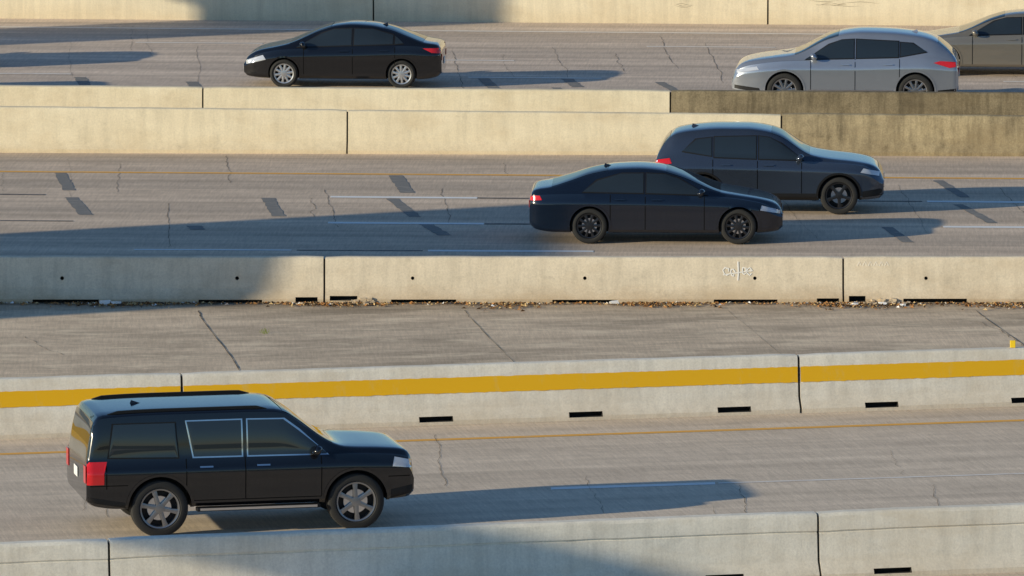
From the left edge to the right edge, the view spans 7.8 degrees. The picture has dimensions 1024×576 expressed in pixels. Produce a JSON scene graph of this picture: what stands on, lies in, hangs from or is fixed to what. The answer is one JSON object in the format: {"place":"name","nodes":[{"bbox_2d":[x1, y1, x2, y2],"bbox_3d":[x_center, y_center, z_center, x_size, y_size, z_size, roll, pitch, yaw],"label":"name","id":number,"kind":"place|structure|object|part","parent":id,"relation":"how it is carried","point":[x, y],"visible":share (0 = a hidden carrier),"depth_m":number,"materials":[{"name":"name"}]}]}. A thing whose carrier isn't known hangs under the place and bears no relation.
{"place":"outdoors","nodes":[
{"label":"outdoors","id":0,"kind":"place"},
{"bbox_2d":[0,153,1023,258],"bbox_3d":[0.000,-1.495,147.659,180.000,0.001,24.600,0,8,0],"label":"road","id":1,"kind":"structure","parent":0,"point":[129,215],"depth_m":147.80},
{"bbox_2d":[0,194,921,250],"bbox_3d":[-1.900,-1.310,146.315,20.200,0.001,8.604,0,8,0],"label":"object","id":2,"kind":"object","parent":1,"relation":"on","point":[367,250],"visible":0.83,"depth_m":146.41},
{"bbox_2d":[0,171,1023,178],"bbox_3d":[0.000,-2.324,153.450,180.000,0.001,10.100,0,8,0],"label":"yellow edge line","id":3,"kind":"object","parent":1,"relation":"on","point":[420,174],"visible":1,"depth_m":153.68,"materials":[{"name":"paint"}]},
{"bbox_2d":[2,31,1023,514],"bbox_3d":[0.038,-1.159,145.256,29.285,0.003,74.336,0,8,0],"label":"pavement cracks","id":4,"kind":"object","parent":1,"relation":"on","point":[468,315],"visible":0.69,"depth_m":133.83,"materials":[{"name":"black asphalt"}]},
{"bbox_2d":[55,77,996,241],"bbox_3d":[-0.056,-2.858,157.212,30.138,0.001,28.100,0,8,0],"label":"tar patch strips","id":5,"kind":"object","parent":1,"relation":"on","point":[401,183],"visible":0.81,"depth_m":149.58,"materials":[{"name":"black asphalt"}]},
{"bbox_2d":[134,196,1023,251],"bbox_3d":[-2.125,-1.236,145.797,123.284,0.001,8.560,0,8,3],"label":"lane dashes","id":6,"kind":"object","parent":1,"relation":"on","point":[544,250],"visible":1,"depth_m":145.97,"materials":[{"name":"white paint"}]},
{"bbox_2d":[529,161,782,243],"bbox_3d":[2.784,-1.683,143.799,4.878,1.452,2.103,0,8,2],"label":"fastback sedan","id":7,"kind":"object","parent":1,"relation":"on","point":[592,204],"visible":1,"depth_m":142.97,"materials":[{"name":"blue paint"}]},
{"bbox_3d":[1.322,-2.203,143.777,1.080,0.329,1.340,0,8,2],"label":"rear window","id":8,"kind":"part","parent":7,"relation":"part of","materials":[{"name":"black glass"}]},
{"bbox_3d":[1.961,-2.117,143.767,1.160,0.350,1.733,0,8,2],"label":"side window","id":9,"kind":"part","parent":7,"relation":"part of","materials":[{"name":"black glass"}]},
{"bbox_3d":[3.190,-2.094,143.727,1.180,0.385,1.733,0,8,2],"label":"side window","id":10,"kind":"part","parent":7,"relation":"part of","materials":[{"name":"black glass"}]},
{"bbox_2d":[655,122,883,213],"bbox_3d":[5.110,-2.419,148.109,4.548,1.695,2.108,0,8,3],"label":"compact suv","id":11,"kind":"object","parent":1,"relation":"on","point":[780,163],"visible":0.74,"depth_m":147.26,"materials":[{"name":"paint"}]},
{"bbox_3d":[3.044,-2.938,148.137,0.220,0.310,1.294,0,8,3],"label":"rear window","id":12,"kind":"part","parent":11,"relation":"part of","materials":[{"name":"black glass"}]},
{"bbox_3d":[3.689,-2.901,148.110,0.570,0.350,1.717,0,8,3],"label":"side window","id":13,"kind":"part","parent":11,"relation":"part of","materials":[{"name":"black glass"}]},
{"bbox_3d":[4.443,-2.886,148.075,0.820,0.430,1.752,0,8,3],"label":"side window","id":14,"kind":"part","parent":11,"relation":"part of","materials":[{"name":"black glass"}]},
{"bbox_3d":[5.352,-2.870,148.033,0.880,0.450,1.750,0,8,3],"label":"side window","id":15,"kind":"part","parent":11,"relation":"part of","materials":[{"name":"black glass"}]},
{"bbox_2d":[0,406,1023,541],"bbox_3d":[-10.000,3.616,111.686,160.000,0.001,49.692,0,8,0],"label":"road","id":16,"kind":"structure","parent":0,"point":[494,480],"depth_m":116.82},
{"bbox_2d":[66,390,413,535],"bbox_3d":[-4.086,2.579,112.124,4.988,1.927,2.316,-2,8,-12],"label":"suv","id":17,"kind":"object","parent":16,"relation":"on","point":[154,464],"visible":1,"depth_m":111.18,"materials":[{"name":"black paint"}]},
{"bbox_3d":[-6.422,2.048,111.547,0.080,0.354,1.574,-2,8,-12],"label":"rear window","id":18,"kind":"part","parent":17,"relation":"part of","materials":[{"name":"black glass"}]},
{"bbox_3d":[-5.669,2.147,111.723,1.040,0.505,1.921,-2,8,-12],"label":"side window","id":19,"kind":"part","parent":17,"relation":"part of","materials":[{"name":"black glass"}]},
{"bbox_3d":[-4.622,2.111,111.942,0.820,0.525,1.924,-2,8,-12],"label":"side window","id":20,"kind":"part","parent":17,"relation":"part of","materials":[{"name":"black glass"}]},
{"bbox_3d":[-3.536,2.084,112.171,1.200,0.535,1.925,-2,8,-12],"label":"side window","id":21,"kind":"part","parent":17,"relation":"part of","materials":[{"name":"black glass"}]},
{"bbox_2d":[0,503,1023,575],"bbox_3d":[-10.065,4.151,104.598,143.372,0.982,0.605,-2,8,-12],"label":"concrete barrier","id":22,"kind":"object","parent":16,"relation":"on","point":[943,540],"visible":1,"depth_m":106.92,"materials":[{"name":"grey concrete"}]},
{"bbox_2d":[0,419,1023,454],"bbox_3d":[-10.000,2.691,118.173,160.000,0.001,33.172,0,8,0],"label":"yellow edge line","id":23,"kind":"object","parent":16,"relation":"on","point":[642,432],"depth_m":120.77,"materials":[{"name":"paint"}]},
{"bbox_2d":[551,482,714,489],"bbox_3d":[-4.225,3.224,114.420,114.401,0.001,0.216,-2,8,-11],"label":"lane dashes","id":24,"kind":"object","parent":16,"relation":"on","point":[638,485],"visible":1,"depth_m":115.59,"materials":[{"name":"white paint"}]},
{"bbox_2d":[718,473,1023,483],"bbox_3d":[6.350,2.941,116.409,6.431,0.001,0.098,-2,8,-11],"label":"lane wear","id":25,"kind":"object","parent":16,"relation":"on","point":[870,478],"visible":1,"depth_m":116.24,"materials":[{"name":"paint"}]},
{"bbox_2d":[0,302,1023,377],"bbox_3d":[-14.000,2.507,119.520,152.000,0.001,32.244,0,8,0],"label":"median pavement","id":26,"kind":"structure","parent":0,"point":[86,339],"depth_m":131.52,"materials":[{"name":"grey concrete"}]},
{"bbox_2d":[99,300,905,305],"bbox_3d":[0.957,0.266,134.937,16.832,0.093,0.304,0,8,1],"label":"paper litter","id":27,"kind":"object","parent":26,"relation":"on","point":[106,302],"visible":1,"depth_m":134.94,"materials":[{"name":"paper"}]},
{"bbox_2d":[0,347,1023,439],"bbox_3d":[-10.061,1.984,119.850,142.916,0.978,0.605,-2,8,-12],"label":"concrete barrier","id":28,"kind":"object","parent":26,"relation":"on","point":[474,393],"visible":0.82,"depth_m":121.97,"materials":[{"name":"grey concrete"}]},
{"bbox_2d":[1010,340,1015,347],"bbox_3d":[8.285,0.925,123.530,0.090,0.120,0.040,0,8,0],"label":"barrier reflector","id":29,"kind":"object","parent":28,"relation":"on","point":[1012,343],"visible":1,"depth_m":123.51,"materials":[{"name":"yellow plastic"}]},
{"bbox_2d":[0,255,1023,303],"bbox_3d":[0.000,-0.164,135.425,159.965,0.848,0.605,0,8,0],"label":"concrete barrier","id":30,"kind":"object","parent":26,"relation":"on","point":[389,279],"visible":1,"depth_m":135.27,"materials":[{"name":"beige concrete"}]},
{"bbox_2d":[0,301,1023,311],"bbox_3d":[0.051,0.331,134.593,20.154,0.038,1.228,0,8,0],"label":"leaf litter","id":31,"kind":"object","parent":26,"relation":"on","point":[674,304],"visible":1,"depth_m":134.96,"materials":[{"name":"plant"}]},
{"bbox_2d":[296,297,910,304],"bbox_3d":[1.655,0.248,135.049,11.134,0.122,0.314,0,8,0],"label":"concrete rubble","id":32,"kind":"object","parent":26,"relation":"on","point":[371,301],"visible":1,"depth_m":135.12,"materials":[{"name":"grey concrete"}]},
{"bbox_2d":[0,18,1023,91],"bbox_3d":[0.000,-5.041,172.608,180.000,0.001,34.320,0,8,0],"label":"road","id":33,"kind":"structure","parent":0,"point":[101,56],"depth_m":176.04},
{"bbox_2d":[243,20,446,87],"bbox_3d":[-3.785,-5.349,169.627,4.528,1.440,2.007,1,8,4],"label":"sedan","id":34,"kind":"object","parent":33,"relation":"on","point":[398,56],"visible":1,"depth_m":168.83,"materials":[{"name":"paint"}]},
{"bbox_3d":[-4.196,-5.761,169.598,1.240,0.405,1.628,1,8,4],"label":"side window","id":35,"kind":"part","parent":34,"relation":"part of","materials":[{"name":"black glass"}]},
{"bbox_3d":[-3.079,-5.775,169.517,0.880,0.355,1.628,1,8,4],"label":"side window","id":36,"kind":"part","parent":34,"relation":"part of","materials":[{"name":"black glass"}]},
{"bbox_3d":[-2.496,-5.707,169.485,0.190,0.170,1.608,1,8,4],"label":"side window","id":37,"kind":"part","parent":34,"relation":"part of","materials":[{"name":"black glass"}]},
{"bbox_3d":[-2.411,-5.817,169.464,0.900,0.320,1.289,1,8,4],"label":"rear window","id":38,"kind":"part","parent":34,"relation":"part of","materials":[{"name":"black glass"}]},
{"bbox_2d":[0,26,823,34],"bbox_3d":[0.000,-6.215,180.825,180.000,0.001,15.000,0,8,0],"label":"white edge line","id":39,"kind":"object","parent":33,"relation":"on","point":[419,30],"visible":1,"depth_m":181.02,"materials":[{"name":"paint"}]},
{"bbox_2d":[0,85,1023,115],"bbox_3d":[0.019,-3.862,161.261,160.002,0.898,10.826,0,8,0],"label":"concrete barrier","id":40,"kind":"object","parent":33,"relation":"on","point":[781,102],"visible":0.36,"depth_m":161.08,"materials":[{"name":"beige concrete"}]},
{"bbox_2d":[0,42,1023,81],"bbox_3d":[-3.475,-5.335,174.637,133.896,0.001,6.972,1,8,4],"label":"lane dashes","id":41,"kind":"object","parent":33,"relation":"on","point":[446,60],"visible":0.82,"depth_m":174.51,"materials":[{"name":"paint"}]},
{"bbox_2d":[732,26,959,91],"bbox_3d":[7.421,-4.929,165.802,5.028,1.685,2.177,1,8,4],"label":"crossover suv","id":42,"kind":"object","parent":33,"relation":"on","point":[864,58],"visible":0.83,"depth_m":164.90,"materials":[{"name":"silver paint"}]},
{"bbox_3d":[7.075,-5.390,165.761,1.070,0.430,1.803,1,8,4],"label":"side window","id":43,"kind":"part","parent":42,"relation":"part of","materials":[{"name":"black glass"}]},
{"bbox_3d":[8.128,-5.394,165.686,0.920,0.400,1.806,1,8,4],"label":"side window","id":44,"kind":"part","parent":42,"relation":"part of","materials":[{"name":"black glass"}]},
{"bbox_3d":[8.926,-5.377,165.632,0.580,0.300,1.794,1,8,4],"label":"side window","id":45,"kind":"part","parent":42,"relation":"part of","materials":[{"name":"black glass"}]},
{"bbox_3d":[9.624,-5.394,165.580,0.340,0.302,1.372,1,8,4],"label":"rear window","id":46,"kind":"part","parent":42,"relation":"part of","materials":[{"name":"black glass"}]},
{"bbox_2d":[927,9,1023,66],"bbox_3d":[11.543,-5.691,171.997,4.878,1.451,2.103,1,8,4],"label":"sedan","id":47,"kind":"object","parent":33,"relation":"on","point":[995,40],"visible":0.51,"depth_m":171.17,"materials":[{"name":"beige paint"}]},
{"bbox_3d":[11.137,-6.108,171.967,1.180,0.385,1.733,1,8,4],"label":"side window","id":48,"kind":"part","parent":47,"relation":"part of","materials":[{"name":"black glass"}]},
{"bbox_2d":[937,572,1023,575],"bbox_3d":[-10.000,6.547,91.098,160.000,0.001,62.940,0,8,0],"label":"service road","id":49,"kind":"structure","parent":0,"point":[1007,574],"depth_m":108.00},
{"label":"ground","id":50,"kind":"structure","parent":0,"visible":0},
{"bbox_2d":[0,0,1023,25],"bbox_3d":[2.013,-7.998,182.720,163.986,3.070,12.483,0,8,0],"label":"retaining wall","id":51,"kind":"structure","parent":50,"relation":"on","point":[901,12],"depth_m":182.82,"materials":[{"name":"concrete"}]},
{"bbox_2d":[676,0,871,6],"bbox_3d":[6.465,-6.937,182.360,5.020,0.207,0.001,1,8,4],"label":"scuff marks","id":52,"kind":"object","parent":51,"relation":"attached to","point":[827,2],"visible":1,"depth_m":182.26,"materials":[{"name":"rubber"}]},
{"bbox_2d":[373,0,768,23],"bbox_3d":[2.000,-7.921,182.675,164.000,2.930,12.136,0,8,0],"label":"joint backing","id":53,"kind":"object","parent":50,"relation":"on","point":[767,11],"depth_m":182.54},
{"label":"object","id":54,"kind":"structure","parent":0,"visible":0},
{"bbox_2d":[0,106,1023,155],"bbox_3d":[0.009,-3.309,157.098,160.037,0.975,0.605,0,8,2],"label":"concrete barrier","id":55,"kind":"object","parent":54,"relation":"on","point":[40,129],"visible":0.93,"depth_m":156.97,"materials":[{"name":"beige concrete"}]}
]}

